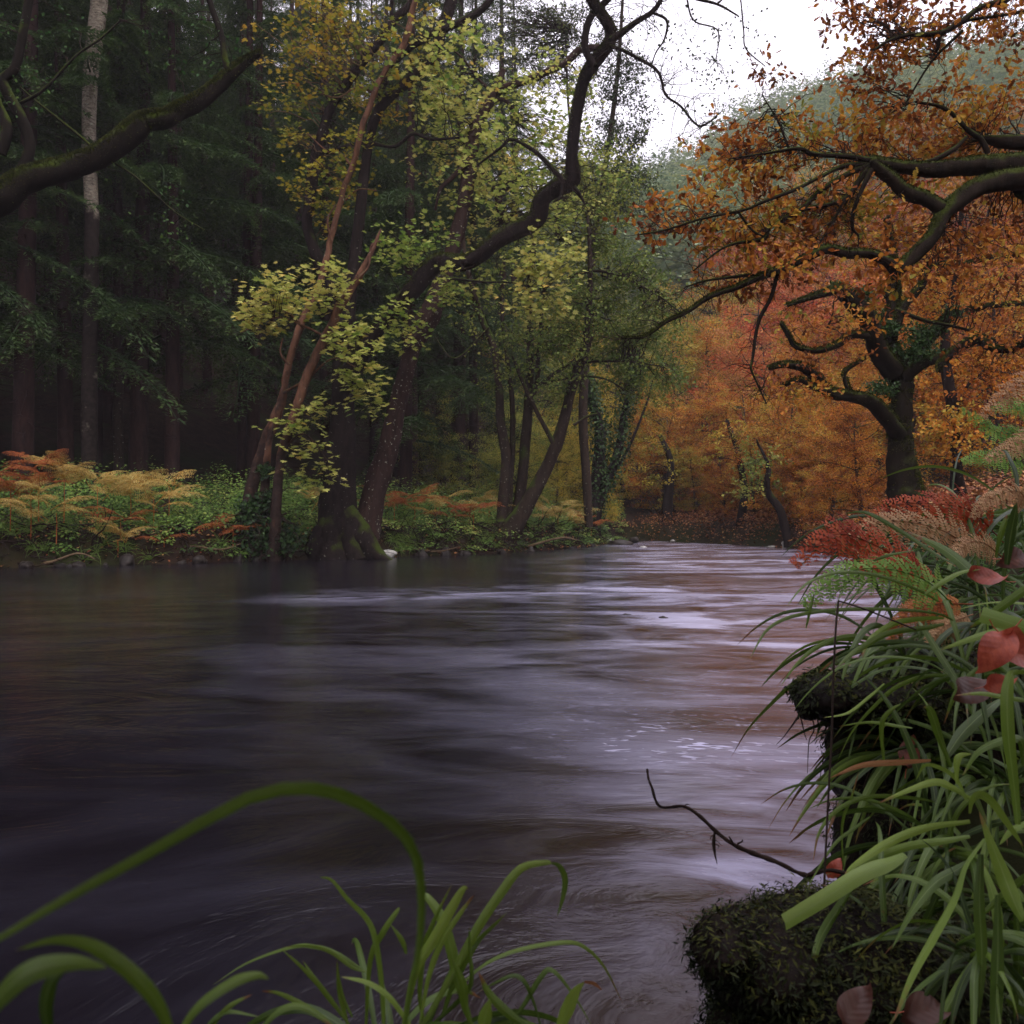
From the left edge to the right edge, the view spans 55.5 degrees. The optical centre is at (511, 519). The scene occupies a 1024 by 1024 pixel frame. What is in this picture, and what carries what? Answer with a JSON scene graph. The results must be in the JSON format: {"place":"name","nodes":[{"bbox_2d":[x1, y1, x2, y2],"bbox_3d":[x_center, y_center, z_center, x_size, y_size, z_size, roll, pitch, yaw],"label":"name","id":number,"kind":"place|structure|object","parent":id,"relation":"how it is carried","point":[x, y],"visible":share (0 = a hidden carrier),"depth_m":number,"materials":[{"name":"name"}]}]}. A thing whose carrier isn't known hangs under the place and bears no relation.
{"place":"outdoors","nodes":[
{"label":"outdoors","id":0,"kind":"place"},
{"bbox_2d":[0,541,917,1023],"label":"river","id":1,"kind":"structure","parent":0,"point":[480,727],"depth_m":3.99,"materials":[{"name":"liquid"}]},
{"bbox_2d":[0,152,1023,1023],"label":"ground","id":2,"kind":"structure","parent":0,"point":[216,442],"depth_m":36.29,"materials":[{"name":"brown soil"}]},
{"bbox_2d":[0,0,122,396],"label":"conifer tree","id":3,"kind":"object","parent":2,"relation":"on","point":[5,288],"visible":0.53,"depth_m":26.07,"materials":[{"name":"green plant"}]},
{"bbox_2d":[0,0,195,495],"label":"conifer tree","id":4,"kind":"object","parent":2,"relation":"on","point":[23,420],"visible":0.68,"depth_m":26.13,"materials":[{"name":"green plant"}]},
{"bbox_2d":[1,0,197,497],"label":"conifer tree","id":5,"kind":"object","parent":2,"relation":"on","point":[88,77],"visible":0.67,"depth_m":26.61,"materials":[{"name":"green plant"}]},
{"bbox_2d":[0,0,204,467],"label":"conifer tree","id":6,"kind":"object","parent":2,"relation":"on","point":[100,428],"visible":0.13,"depth_m":32.19,"materials":[{"name":"green plant"}]},
{"bbox_2d":[39,0,189,423],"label":"conifer tree","id":7,"kind":"object","parent":2,"relation":"on","point":[108,414],"visible":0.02,"depth_m":36.09,"materials":[{"name":"green plant"}]},
{"bbox_2d":[0,0,230,490],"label":"conifer tree","id":8,"kind":"object","parent":2,"relation":"on","point":[65,413],"visible":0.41,"depth_m":27.74,"materials":[{"name":"green plant"}]},
{"bbox_2d":[40,0,209,477],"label":"conifer tree","id":9,"kind":"object","parent":2,"relation":"on","point":[118,406],"visible":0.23,"depth_m":29.85,"materials":[{"name":"plant"}]},
{"bbox_2d":[0,0,262,245],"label":"oak tree","id":10,"kind":"object","parent":2,"relation":"on","point":[23,179],"visible":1,"depth_m":17.28,"materials":[{"name":"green plant"}]},
{"bbox_2d":[39,0,252,488],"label":"conifer tree","id":11,"kind":"object","parent":2,"relation":"on","point":[138,419],"visible":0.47,"depth_m":29.44,"materials":[{"name":"green plant"}]},
{"bbox_2d":[36,0,318,493],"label":"conifer tree","id":12,"kind":"object","parent":2,"relation":"on","point":[175,319],"visible":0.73,"depth_m":29.29,"materials":[{"name":"green plant"}]},
{"bbox_2d":[131,0,238,396],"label":"conifer tree","id":13,"kind":"object","parent":2,"relation":"on","point":[181,276],"visible":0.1,"depth_m":42.12,"materials":[{"name":"green plant"}]},
{"bbox_2d":[150,0,265,395],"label":"conifer tree","id":14,"kind":"object","parent":2,"relation":"on","point":[208,368],"visible":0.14,"depth_m":46.03,"materials":[{"name":"green plant"}]},
{"bbox_2d":[0,782,425,1023],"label":"woodrush plant","id":15,"kind":"object","parent":2,"relation":"on","point":[53,968],"visible":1,"depth_m":0.41,"materials":[{"name":"plant"}]},
{"bbox_2d":[150,0,304,425],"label":"conifer tree","id":16,"kind":"object","parent":2,"relation":"on","point":[233,105],"visible":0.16,"depth_m":38.31,"materials":[{"name":"green plant"}]},
{"bbox_2d":[125,0,366,484],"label":"conifer tree","id":17,"kind":"object","parent":2,"relation":"on","point":[254,379],"visible":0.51,"depth_m":32.71,"materials":[{"name":"green plant"}]},
{"bbox_2d":[154,0,344,484],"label":"conifer tree","id":18,"kind":"object","parent":2,"relation":"on","point":[242,422],"visible":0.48,"depth_m":32.95,"materials":[{"name":"green plant"}]},
{"bbox_2d":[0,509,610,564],"bbox_3d":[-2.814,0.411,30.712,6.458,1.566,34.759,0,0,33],"label":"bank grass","id":19,"kind":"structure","parent":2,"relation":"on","point":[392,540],"depth_m":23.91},
{"bbox_2d":[261,2,350,433],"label":"conifer tree","id":20,"kind":"object","parent":2,"relation":"on","point":[299,219],"visible":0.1,"depth_m":49.29,"materials":[{"name":"green plant"}]},
{"bbox_2d":[202,0,416,561],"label":"maple tree","id":21,"kind":"object","parent":2,"relation":"on","point":[273,539],"visible":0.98,"depth_m":23.14,"materials":[{"name":"green plant"}]},
{"bbox_2d":[0,496,623,567],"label":"plants","id":22,"kind":"object","parent":2,"relation":"on","point":[50,526],"visible":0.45,"depth_m":26.30,"materials":[{"name":"green plant"}]},
{"bbox_2d":[0,457,628,556],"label":"undergrowth","id":23,"kind":"object","parent":2,"relation":"on","point":[115,502],"visible":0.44,"depth_m":25.90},
{"bbox_2d":[219,0,416,484],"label":"conifer tree","id":24,"kind":"object","parent":2,"relation":"on","point":[326,317],"visible":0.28,"depth_m":36.06,"materials":[{"name":"green plant"}]},
{"bbox_2d":[267,1,402,444],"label":"conifer tree","id":25,"kind":"object","parent":2,"relation":"on","point":[316,336],"visible":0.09,"depth_m":41.09,"materials":[{"name":"green plant"}]},
{"bbox_2d":[227,0,447,482],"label":"conifer tree","id":26,"kind":"object","parent":2,"relation":"on","point":[364,303],"visible":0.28,"depth_m":36.73,"materials":[{"name":"green plant"}]},
{"bbox_2d":[305,2,431,461],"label":"conifer tree","id":27,"kind":"object","parent":2,"relation":"on","point":[373,429],"visible":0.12,"depth_m":48.08,"materials":[{"name":"green plant"}]},
{"bbox_2d":[292,0,501,497],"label":"conifer tree","id":28,"kind":"object","parent":2,"relation":"on","point":[406,454],"visible":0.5,"depth_m":34.84,"materials":[{"name":"green plant"}]},
{"bbox_2d":[247,937,557,1023],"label":"woodrush plant","id":29,"kind":"object","parent":2,"relation":"on","point":[498,1017],"visible":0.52,"depth_m":1.02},
{"bbox_2d":[208,860,620,1023],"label":"woodrush plant","id":30,"kind":"object","parent":2,"relation":"on","point":[439,936],"visible":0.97,"depth_m":0.95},
{"bbox_2d":[334,0,513,497],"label":"conifer tree","id":31,"kind":"object","parent":2,"relation":"on","point":[453,368],"visible":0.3,"depth_m":38.39,"materials":[{"name":"green plant"}]},
{"bbox_2d":[359,0,491,488],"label":"conifer tree","id":32,"kind":"object","parent":2,"relation":"on","point":[422,231],"visible":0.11,"depth_m":44.67,"materials":[{"name":"green plant"}]},
{"bbox_2d":[393,390,493,506],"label":"beech tree","id":33,"kind":"object","parent":2,"relation":"on","point":[442,465],"visible":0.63,"depth_m":35.84,"materials":[{"name":"green plant"}]},
{"bbox_2d":[378,0,553,498],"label":"conifer tree","id":34,"kind":"object","parent":2,"relation":"on","point":[459,424],"visible":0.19,"depth_m":41.95,"materials":[{"name":"green plant"}]},
{"bbox_2d":[393,0,565,500],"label":"conifer tree","id":35,"kind":"object","parent":2,"relation":"on","point":[472,409],"visible":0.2,"depth_m":42.94,"materials":[{"name":"green plant"}]},
{"bbox_2d":[358,34,639,544],"bbox_3d":[-0.582,-5.881,26.371,8.002,14.211,3.753,0,0,0],"label":"alder tree","id":36,"kind":"object","parent":2,"relation":"on","point":[380,470],"visible":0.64,"depth_m":25.91,"materials":[{"name":"green plant"}]},
{"bbox_2d":[435,0,566,488],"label":"conifer tree","id":37,"kind":"object","parent":2,"relation":"on","point":[509,314],"visible":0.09,"depth_m":53.27,"materials":[{"name":"green plant"}]},
{"bbox_2d":[241,0,775,559],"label":"sycamore tree","id":38,"kind":"object","parent":2,"relation":"on","point":[341,530],"visible":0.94,"depth_m":24.35,"materials":[{"name":"green plant"}]},
{"bbox_2d":[462,386,556,511],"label":"beech tree","id":39,"kind":"object","parent":2,"relation":"on","point":[497,454],"visible":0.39,"depth_m":37.95,"materials":[{"name":"green plant"}]},
{"bbox_2d":[447,303,608,494],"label":"beech tree","id":40,"kind":"object","parent":2,"relation":"on","point":[546,401],"visible":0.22,"depth_m":51.56,"materials":[{"name":"green plant"}]},
{"bbox_2d":[451,0,667,526],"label":"birch tree","id":41,"kind":"object","parent":2,"relation":"on","point":[552,22],"visible":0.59,"depth_m":35.96,"materials":[{"name":"green plant"}]},
{"bbox_2d":[528,438,592,516],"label":"beech tree","id":42,"kind":"object","parent":2,"relation":"on","point":[562,458],"visible":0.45,"depth_m":39.67,"materials":[{"name":"green plant"}]},
{"bbox_2d":[435,130,697,547],"bbox_3d":[1.622,-5.612,30.521,8.162,13.681,5.572,0,0,0],"label":"alder tree","id":43,"kind":"object","parent":2,"relation":"on","point":[524,502],"visible":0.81,"depth_m":30.01,"materials":[{"name":"green plant"}]},
{"bbox_2d":[513,404,624,514],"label":"beech tree","id":44,"kind":"object","parent":2,"relation":"on","point":[569,428],"visible":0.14,"depth_m":45.78,"materials":[{"name":"green plant"}]},
{"bbox_2d":[550,429,636,521],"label":"beech tree","id":45,"kind":"object","parent":2,"relation":"on","point":[609,513],"visible":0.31,"depth_m":44.08,"materials":[{"name":"green plant"}]},
{"bbox_2d":[577,350,652,543],"bbox_3d":[4.060,-2.879,38.492,3.078,7.846,1.251,0,0,0],"label":"ivy clad tree","id":46,"kind":"object","parent":2,"relation":"on","point":[601,482],"visible":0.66,"depth_m":38.29,"materials":[{"name":"green plant"}]},
{"bbox_2d":[553,364,682,505],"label":"beech tree","id":47,"kind":"object","parent":2,"relation":"on","point":[623,494],"visible":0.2,"depth_m":52.92,"materials":[{"name":"orange plant"}]},
{"bbox_2d":[625,431,686,521],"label":"waterside tree","id":48,"kind":"object","parent":2,"relation":"on","point":[667,499],"visible":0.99,"depth_m":45.85,"materials":[{"name":"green plant"}]},
{"bbox_2d":[618,388,717,511],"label":"beech tree","id":49,"kind":"object","parent":2,"relation":"on","point":[673,421],"visible":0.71,"depth_m":49.66,"materials":[{"name":"orange plant"}]},
{"bbox_2d":[609,314,742,471],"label":"beech tree","id":50,"kind":"object","parent":2,"relation":"on","point":[691,366],"visible":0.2,"depth_m":58.90,"materials":[{"name":"orange plant"}]},
{"bbox_2d":[655,442,724,512],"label":"beech tree","id":51,"kind":"object","parent":2,"relation":"on","point":[687,484],"visible":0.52,"depth_m":47.40,"materials":[{"name":"orange plant"}]},
{"bbox_2d":[649,378,741,502],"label":"beech tree","id":52,"kind":"object","parent":2,"relation":"on","point":[701,412],"visible":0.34,"depth_m":49.51,"materials":[{"name":"orange plant"}]},
{"bbox_2d":[636,299,788,480],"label":"beech tree","id":53,"kind":"object","parent":2,"relation":"on","point":[703,341],"visible":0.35,"depth_m":57.19,"materials":[{"name":"orange plant"}]},
{"bbox_2d":[655,256,770,405],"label":"beech tree","id":54,"kind":"object","parent":2,"relation":"on","point":[698,309],"visible":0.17,"depth_m":74.33,"materials":[{"name":"orange plant"}]},
{"bbox_2d":[686,433,756,516],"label":"beech tree","id":55,"kind":"object","parent":2,"relation":"on","point":[711,490],"visible":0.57,"depth_m":43.39,"materials":[{"name":"orange plant"}]},
{"bbox_2d":[691,414,763,528],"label":"waterside tree","id":56,"kind":"object","parent":2,"relation":"on","point":[742,509],"visible":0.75,"depth_m":39.91,"materials":[{"name":"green plant"}]},
{"bbox_2d":[667,228,787,381],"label":"beech tree","id":57,"kind":"object","parent":2,"relation":"on","point":[714,260],"visible":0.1,"depth_m":82.05,"materials":[{"name":"orange plant"}]},
{"bbox_2d":[673,367,801,511],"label":"beech tree","id":58,"kind":"object","parent":2,"relation":"on","point":[725,405],"visible":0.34,"depth_m":44.77,"materials":[{"name":"orange plant"}]},
{"bbox_2d":[700,419,791,518],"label":"beech tree","id":59,"kind":"object","parent":2,"relation":"on","point":[723,484],"visible":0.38,"depth_m":40.50,"materials":[{"name":"orange plant"}]},
{"bbox_2d":[669,311,840,488],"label":"beech tree","id":60,"kind":"object","parent":2,"relation":"on","point":[730,354],"visible":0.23,"depth_m":51.28,"materials":[{"name":"orange plant"}]},
{"bbox_2d":[721,435,793,547],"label":"waterside tree","id":61,"kind":"object","parent":2,"relation":"on","point":[772,499],"visible":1,"depth_m":33.49,"materials":[{"name":"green plant"}]},
{"bbox_2d":[677,276,838,428],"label":"beech tree","id":62,"kind":"object","parent":2,"relation":"on","point":[741,322],"visible":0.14,"depth_m":61.93,"materials":[{"name":"orange plant"}]},
{"bbox_2d":[521,16,1023,370],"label":"conifer wood","id":63,"kind":"object","parent":2,"relation":"on","point":[672,177],"visible":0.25,"depth_m":133.97,"materials":[{"name":"plant"}]},
{"bbox_2d":[699,207,858,379],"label":"beech tree","id":64,"kind":"object","parent":2,"relation":"on","point":[765,283],"visible":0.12,"depth_m":77.05,"materials":[{"name":"orange plant"}]},
{"bbox_2d":[721,364,865,514],"bbox_3d":[10.592,-3.027,37.782,5.942,6.626,5.734,0,0,31],"label":"beech tree","id":65,"kind":"object","parent":2,"relation":"on","point":[768,436],"visible":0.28,"depth_m":37.85,"materials":[{"name":"orange plant"}]},
{"bbox_2d":[575,0,1023,419],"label":"oak tree","id":66,"kind":"object","parent":2,"relation":"on","point":[998,173],"visible":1,"depth_m":9.23,"materials":[{"name":"orange plant"}]},
{"bbox_2d":[755,407,846,523],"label":"beech tree","id":67,"kind":"object","parent":2,"relation":"on","point":[783,475],"visible":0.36,"depth_m":35.20,"materials":[{"name":"orange plant"}]},
{"bbox_2d":[738,304,875,491],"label":"beech tree","id":68,"kind":"object","parent":2,"relation":"on","point":[795,358],"visible":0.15,"depth_m":46.85,"materials":[{"name":"orange plant"}]},
{"bbox_2d":[738,238,878,451],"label":"beech tree","id":69,"kind":"object","parent":2,"relation":"on","point":[805,287],"visible":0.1,"depth_m":55.30,"materials":[{"name":"orange plant"}]},
{"bbox_2d":[753,364,889,516],"bbox_3d":[11.077,-2.688,33.562,5.305,5.916,5.120,0,0,1],"label":"beech tree","id":70,"kind":"object","parent":2,"relation":"on","point":[803,435],"visible":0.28,"depth_m":33.51,"materials":[{"name":"orange plant"}]},
{"bbox_2d":[633,466,1023,559],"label":"undergrowth","id":71,"kind":"object","parent":2,"relation":"on","point":[978,489],"visible":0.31,"depth_m":34.10,"materials":[{"name":"brown plant"}]},
{"bbox_2d":[783,412,886,537],"bbox_3d":[10.082,-1.371,29.739,3.482,4.023,3.608,0,0,2],"label":"beech tree","id":72,"kind":"object","parent":2,"relation":"on","point":[806,508],"visible":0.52,"depth_m":29.97,"materials":[{"name":"orange plant"}]},
{"bbox_2d":[673,871,1021,1023],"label":"moss mound","id":73,"kind":"object","parent":2,"relation":"on","point":[755,961],"visible":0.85,"depth_m":1.22,"materials":[{"name":"plant"}]},
{"bbox_2d":[646,769,870,881],"bbox_3d":[0.358,0.470,1.456,0.339,0.147,0.070,0,0,22],"label":"bare twig","id":74,"kind":"object","parent":73,"relation":"on","point":[757,854],"visible":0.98,"depth_m":1.46,"materials":[{"name":"wood"}]},
{"bbox_2d":[837,982,872,1023],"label":"fallen leaf","id":75,"kind":"object","parent":73,"relation":"on","point":[854,1005],"visible":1,"depth_m":1.15,"materials":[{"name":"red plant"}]},
{"bbox_2d":[823,600,915,887],"bbox_3d":[0.520,0.330,1.476,0.203,0.412,0.062,0,0,-30],"label":"dry stem","id":76,"kind":"object","parent":73,"relation":"on","point":[831,744],"visible":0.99,"depth_m":1.45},
{"bbox_2d":[750,503,1023,1023],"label":"woodrush plant","id":77,"kind":"object","parent":73,"relation":"on","point":[870,864],"visible":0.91,"depth_m":1.30,"materials":[{"name":"plant"}]},
{"bbox_2d":[975,619,1022,673],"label":"fallen leaf","id":78,"kind":"object","parent":77,"relation":"on","point":[996,649],"visible":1,"depth_m":1.35,"materials":[{"name":"red plant"}]},
{"bbox_2d":[760,674,1023,927],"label":"woodrush plant","id":79,"kind":"object","parent":73,"relation":"on","point":[925,855],"visible":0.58,"depth_m":1.57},
{"bbox_2d":[890,991,950,1023],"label":"fallen leaf","id":80,"kind":"object","parent":73,"relation":"on","point":[920,1008],"visible":0.92,"depth_m":1.15,"materials":[{"name":"brown plant"}]},
{"bbox_2d":[839,839,1023,1023],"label":"woodrush plant","id":81,"kind":"object","parent":73,"relation":"on","point":[937,979],"visible":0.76,"depth_m":1.19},
{"bbox_2d":[780,386,932,531],"bbox_3d":[9.285,-1.158,26.245,3.836,4.986,3.364,0,0,-5],"label":"beech tree","id":82,"kind":"object","parent":2,"relation":"on","point":[873,480],"visible":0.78,"depth_m":25.88,"materials":[{"name":"orange plant"}]},
{"bbox_2d":[781,296,967,487],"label":"beech tree","id":83,"kind":"object","parent":2,"relation":"on","point":[862,341],"visible":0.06,"depth_m":42.70,"materials":[{"name":"orange plant"}]},
{"bbox_2d":[799,553,952,614],"bbox_3d":[0.683,0.123,1.840,0.375,0.119,0.058,0,0,-22],"label":"fern","id":84,"kind":"object","parent":2,"relation":"on","point":[906,570],"visible":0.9,"depth_m":1.83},
{"bbox_2d":[742,201,1023,554],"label":"oak tree","id":85,"kind":"object","parent":2,"relation":"on","point":[897,366],"visible":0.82,"depth_m":16.19,"materials":[{"name":"orange plant"}]},
{"bbox_2d":[769,669,1023,875],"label":"woodrush plant","id":86,"kind":"object","parent":2,"relation":"on","point":[878,776],"visible":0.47,"depth_m":1.77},
{"bbox_2d":[781,636,1023,903],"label":"earth overhang","id":87,"kind":"object","parent":2,"relation":"on","point":[815,703],"visible":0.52,"depth_m":1.84,"materials":[{"name":"soil"}]},
{"bbox_2d":[733,531,1023,760],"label":"woodrush plant","id":88,"kind":"object","parent":87,"relation":"on","point":[855,639],"visible":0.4,"depth_m":2.07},
{"bbox_2d":[788,483,1003,645],"bbox_3d":[0.952,0.080,2.219,0.295,0.349,0.836,0,0,42],"label":"fern","id":89,"kind":"object","parent":87,"relation":"on","point":[959,616],"visible":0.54,"depth_m":2.11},
{"bbox_2d":[795,579,1023,778],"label":"woodrush plant","id":90,"kind":"object","parent":87,"relation":"on","point":[941,677],"visible":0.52,"depth_m":1.77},
{"bbox_2d":[824,483,1023,674],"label":"woodrush plant","id":91,"kind":"object","parent":87,"relation":"on","point":[979,588],"visible":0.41,"depth_m":2.34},
{"bbox_2d":[840,680,1023,921],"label":"woodrush plant","id":92,"kind":"object","parent":87,"relation":"on","point":[972,788],"visible":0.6,"depth_m":1.62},
{"bbox_2d":[858,519,1023,736],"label":"woodrush plant","id":93,"kind":"object","parent":87,"relation":"on","point":[944,635],"visible":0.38,"depth_m":1.92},
{"bbox_2d":[782,450,1023,633],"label":"woodrush plant","id":94,"kind":"object","parent":2,"relation":"on","point":[996,513],"visible":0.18,"depth_m":3.00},
{"bbox_2d":[818,267,1021,498],"bbox_3d":[14.679,-4.223,35.818,7.009,10.386,7.992,0,0,-21],"label":"beech tree","id":95,"kind":"object","parent":2,"relation":"on","point":[838,373],"visible":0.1,"depth_m":35.65,"materials":[{"name":"orange plant"}]},
{"bbox_2d":[835,450,1023,622],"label":"woodrush plant","id":96,"kind":"object","parent":2,"relation":"on","point":[993,525],"visible":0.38,"depth_m":2.69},
{"bbox_2d":[838,479,1023,650],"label":"bank grass","id":97,"kind":"structure","parent":2,"relation":"on","point":[993,536],"depth_m":7.49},
{"bbox_2d":[849,478,1023,566],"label":"fern","id":98,"kind":"object","parent":2,"relation":"on","point":[962,544],"visible":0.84,"depth_m":2.30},
{"bbox_2d":[862,203,1023,479],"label":"beech tree","id":99,"kind":"object","parent":2,"relation":"on","point":[1019,314],"visible":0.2,"depth_m":32.21,"materials":[{"name":"orange plant"}]},
{"bbox_2d":[870,231,1023,469],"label":"beech tree","id":100,"kind":"object","parent":2,"relation":"on","point":[983,447],"depth_m":39.73,"materials":[{"name":"orange plant"}]},
{"bbox_2d":[875,207,1023,505],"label":"oak tree","id":101,"kind":"object","parent":2,"relation":"on","point":[952,424],"visible":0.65,"depth_m":20.74,"materials":[{"name":"orange plant"}]},
{"bbox_2d":[886,803,1023,1023],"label":"woodrush plant","id":102,"kind":"object","parent":2,"relation":"on","point":[1006,910],"visible":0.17,"depth_m":1.48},
{"bbox_2d":[959,392,1023,480],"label":"fern","id":103,"kind":"object","parent":2,"relation":"on","point":[993,428],"visible":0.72,"depth_m":4.07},
{"bbox_2d":[978,371,1023,463],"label":"fern","id":104,"kind":"object","parent":2,"relation":"on","point":[1013,394],"visible":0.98,"depth_m":3.25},
{"bbox_2d":[153,0,1023,212],"label":"sky","id":105,"kind":"structure","parent":0,"point":[794,27],"materials":[{"name":"white"}]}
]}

